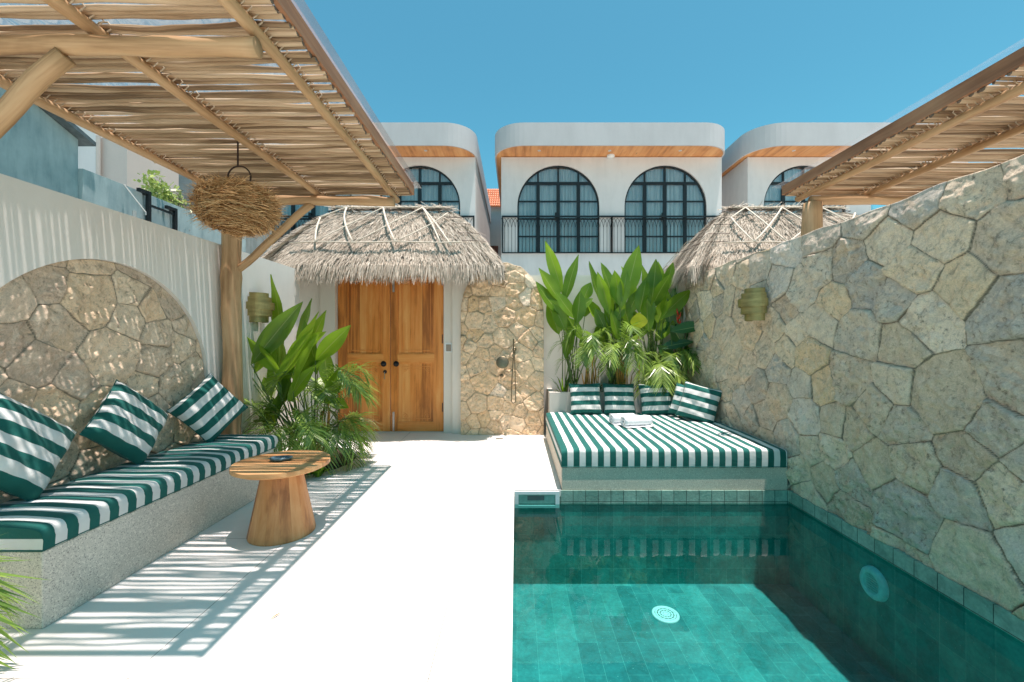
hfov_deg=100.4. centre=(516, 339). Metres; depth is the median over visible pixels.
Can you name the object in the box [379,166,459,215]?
window
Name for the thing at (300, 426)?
areca palm
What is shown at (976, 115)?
pergola
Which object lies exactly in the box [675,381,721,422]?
pillow
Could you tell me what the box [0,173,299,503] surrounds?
garden wall
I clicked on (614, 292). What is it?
banana leaf plant
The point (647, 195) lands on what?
window
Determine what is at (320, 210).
window
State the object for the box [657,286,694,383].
banana leaf plant
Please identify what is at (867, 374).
stone wall
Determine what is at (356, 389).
areca palm
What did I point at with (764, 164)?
villa
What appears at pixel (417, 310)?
door
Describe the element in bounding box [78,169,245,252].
boundary wall
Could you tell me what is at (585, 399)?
pillow
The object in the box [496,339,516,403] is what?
shower
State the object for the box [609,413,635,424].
rolled towel
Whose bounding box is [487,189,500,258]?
tiled house
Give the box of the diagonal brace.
[123,184,146,216]
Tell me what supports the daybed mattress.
on the daybed
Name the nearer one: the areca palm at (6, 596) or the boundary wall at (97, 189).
the areca palm at (6, 596)
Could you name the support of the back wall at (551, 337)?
on the patio floor at (396, 565)
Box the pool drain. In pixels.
[652,606,679,623]
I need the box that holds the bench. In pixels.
[0,448,277,628]
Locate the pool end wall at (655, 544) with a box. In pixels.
[513,504,788,583]
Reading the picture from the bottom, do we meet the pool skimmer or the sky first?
the pool skimmer
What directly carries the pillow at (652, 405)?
on the daybed mattress
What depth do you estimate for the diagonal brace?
4.88 m
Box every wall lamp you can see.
[246,292,274,322]
[738,287,767,320]
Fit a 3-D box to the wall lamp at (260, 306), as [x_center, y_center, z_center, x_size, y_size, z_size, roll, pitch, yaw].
[-2.753,-0.350,4.655,0.198,0.320,0.330,0,0,0]
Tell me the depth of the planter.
5.85 m
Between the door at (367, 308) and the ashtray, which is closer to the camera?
the ashtray
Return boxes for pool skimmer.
[515,491,558,507]
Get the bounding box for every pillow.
[0,393,76,500]
[79,379,168,464]
[166,373,247,442]
[569,383,602,414]
[603,383,635,414]
[638,384,674,414]
[668,383,683,413]
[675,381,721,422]
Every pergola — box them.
[0,0,413,434]
[782,47,1023,235]
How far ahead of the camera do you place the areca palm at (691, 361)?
5.72 m
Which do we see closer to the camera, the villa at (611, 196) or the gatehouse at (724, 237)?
the gatehouse at (724, 237)
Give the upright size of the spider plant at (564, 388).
0.302 m
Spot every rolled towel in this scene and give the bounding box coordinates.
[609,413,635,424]
[620,415,653,427]
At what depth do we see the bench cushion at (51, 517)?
2.48 m
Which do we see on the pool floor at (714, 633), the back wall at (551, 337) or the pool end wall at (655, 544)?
the pool end wall at (655, 544)
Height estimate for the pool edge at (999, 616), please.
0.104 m
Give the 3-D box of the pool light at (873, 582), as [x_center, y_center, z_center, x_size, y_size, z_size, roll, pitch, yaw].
[2.430,1.660,2.910,0.036,0.220,0.220,0,0,0]
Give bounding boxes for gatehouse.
[261,202,509,433]
[663,201,858,384]
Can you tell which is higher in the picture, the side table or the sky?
the sky
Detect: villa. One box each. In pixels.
[247,122,490,246]
[495,122,724,274]
[722,122,967,215]
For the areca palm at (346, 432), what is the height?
0.697 m
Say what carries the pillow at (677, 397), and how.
on the daybed mattress
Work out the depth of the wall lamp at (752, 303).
4.15 m
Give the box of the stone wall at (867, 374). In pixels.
[684,154,1023,620]
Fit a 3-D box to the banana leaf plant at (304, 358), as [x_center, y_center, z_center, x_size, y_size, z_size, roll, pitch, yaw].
[-2.417,0.293,4.674,1.391,2.047,0.612,0,0,18]
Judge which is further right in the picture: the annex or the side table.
the side table
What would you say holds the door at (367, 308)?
in the gatehouse at (389, 288)
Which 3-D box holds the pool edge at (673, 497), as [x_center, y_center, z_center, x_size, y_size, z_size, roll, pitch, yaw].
[1.210,1.412,3.877,2.480,0.124,0.106,0,0,0]
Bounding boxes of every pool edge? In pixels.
[514,490,789,503]
[788,491,1023,641]
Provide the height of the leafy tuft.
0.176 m
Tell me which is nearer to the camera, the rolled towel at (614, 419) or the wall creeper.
the rolled towel at (614, 419)
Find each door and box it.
[338,272,390,430]
[391,272,443,430]
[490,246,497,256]
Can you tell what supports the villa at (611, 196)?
on the ground
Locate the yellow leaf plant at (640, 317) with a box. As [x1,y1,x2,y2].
[630,312,646,389]
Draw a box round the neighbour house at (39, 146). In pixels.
[0,87,95,197]
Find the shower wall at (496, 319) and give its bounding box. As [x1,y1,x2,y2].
[460,262,543,434]
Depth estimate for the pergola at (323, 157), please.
2.56 m
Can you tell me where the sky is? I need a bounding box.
[0,0,1023,188]
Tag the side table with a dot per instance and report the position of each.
(282, 512)
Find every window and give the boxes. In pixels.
[272,195,352,246]
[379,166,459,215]
[517,166,598,251]
[625,166,705,251]
[764,166,844,213]
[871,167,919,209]
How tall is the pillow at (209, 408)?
0.614 m
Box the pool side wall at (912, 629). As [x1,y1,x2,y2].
[789,503,1023,681]
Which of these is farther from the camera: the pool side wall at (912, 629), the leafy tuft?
the leafy tuft
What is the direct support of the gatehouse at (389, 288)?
on the patio floor at (396, 565)
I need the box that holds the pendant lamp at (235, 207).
[178,141,290,240]
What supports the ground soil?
on the patio floor at (396, 565)
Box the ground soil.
[305,447,355,474]
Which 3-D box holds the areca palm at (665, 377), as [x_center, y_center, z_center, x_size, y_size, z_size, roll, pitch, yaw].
[2.107,0.572,5.890,1.102,0.732,0.767,0,0,-31]
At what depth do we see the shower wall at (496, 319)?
6.07 m
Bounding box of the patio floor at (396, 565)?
[0,430,561,681]
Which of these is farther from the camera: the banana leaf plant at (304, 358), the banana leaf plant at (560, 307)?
the banana leaf plant at (560, 307)
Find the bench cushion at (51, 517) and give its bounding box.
[0,434,278,551]
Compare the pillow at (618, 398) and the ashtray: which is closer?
the ashtray
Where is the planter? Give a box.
[547,388,673,412]
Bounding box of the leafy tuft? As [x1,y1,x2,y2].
[310,467,328,477]
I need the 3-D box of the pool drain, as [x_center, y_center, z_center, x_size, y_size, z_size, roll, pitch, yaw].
[1.190,2.184,3.400,0.210,0.012,0.210,0,0,0]
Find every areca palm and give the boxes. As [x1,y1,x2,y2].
[0,534,46,668]
[239,398,343,454]
[256,359,384,449]
[283,411,382,476]
[547,326,635,383]
[589,321,661,383]
[631,357,692,399]
[640,347,701,385]
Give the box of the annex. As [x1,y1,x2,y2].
[75,115,178,199]
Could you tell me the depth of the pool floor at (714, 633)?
3.14 m
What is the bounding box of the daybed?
[546,425,786,489]
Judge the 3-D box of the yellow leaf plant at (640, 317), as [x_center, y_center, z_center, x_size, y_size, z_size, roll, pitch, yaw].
[1.696,0.207,5.800,0.200,1.152,0.368,0,0,29]
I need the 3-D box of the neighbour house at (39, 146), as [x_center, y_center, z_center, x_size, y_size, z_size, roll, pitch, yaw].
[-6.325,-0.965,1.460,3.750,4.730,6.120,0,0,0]
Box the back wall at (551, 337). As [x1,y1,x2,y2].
[470,275,671,429]
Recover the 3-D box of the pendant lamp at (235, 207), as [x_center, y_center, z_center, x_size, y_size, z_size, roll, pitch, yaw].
[-1.984,-1.075,3.044,0.658,0.700,0.660,0,0,0]
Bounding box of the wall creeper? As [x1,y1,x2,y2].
[133,169,191,213]
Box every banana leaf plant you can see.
[247,274,350,448]
[536,241,605,391]
[588,245,641,383]
[622,259,689,383]
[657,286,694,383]
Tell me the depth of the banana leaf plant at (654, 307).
6.03 m
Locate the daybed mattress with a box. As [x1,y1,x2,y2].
[546,412,786,466]
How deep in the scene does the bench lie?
2.33 m
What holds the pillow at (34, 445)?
on the bench cushion at (51, 517)
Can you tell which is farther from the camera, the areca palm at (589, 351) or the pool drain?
the areca palm at (589, 351)
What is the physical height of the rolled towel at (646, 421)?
0.120 m
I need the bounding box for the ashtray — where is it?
[269,455,292,461]
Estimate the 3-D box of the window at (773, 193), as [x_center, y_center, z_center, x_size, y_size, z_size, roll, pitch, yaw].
[8.454,-3.837,12.650,2.454,2.575,0.205,0,0,0]
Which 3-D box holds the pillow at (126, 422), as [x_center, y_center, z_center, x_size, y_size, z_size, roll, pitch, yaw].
[-2.709,0.585,2.986,0.251,0.620,0.641,0,0,0]
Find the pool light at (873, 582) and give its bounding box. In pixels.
[859,565,888,601]
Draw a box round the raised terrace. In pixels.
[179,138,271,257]
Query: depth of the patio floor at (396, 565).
2.27 m
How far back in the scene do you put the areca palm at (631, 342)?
5.68 m
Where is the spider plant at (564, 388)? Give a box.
[551,377,576,391]
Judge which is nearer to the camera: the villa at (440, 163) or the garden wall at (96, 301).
the garden wall at (96, 301)
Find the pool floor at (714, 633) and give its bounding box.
[512,584,897,681]
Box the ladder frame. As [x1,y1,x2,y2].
[136,188,177,230]
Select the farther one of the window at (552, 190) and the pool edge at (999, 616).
the window at (552, 190)
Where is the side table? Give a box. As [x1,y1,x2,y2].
[229,450,329,546]
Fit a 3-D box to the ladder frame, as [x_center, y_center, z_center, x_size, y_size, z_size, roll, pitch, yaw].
[-4.490,-0.220,5.290,0.140,3.140,0.560,0,0,0]

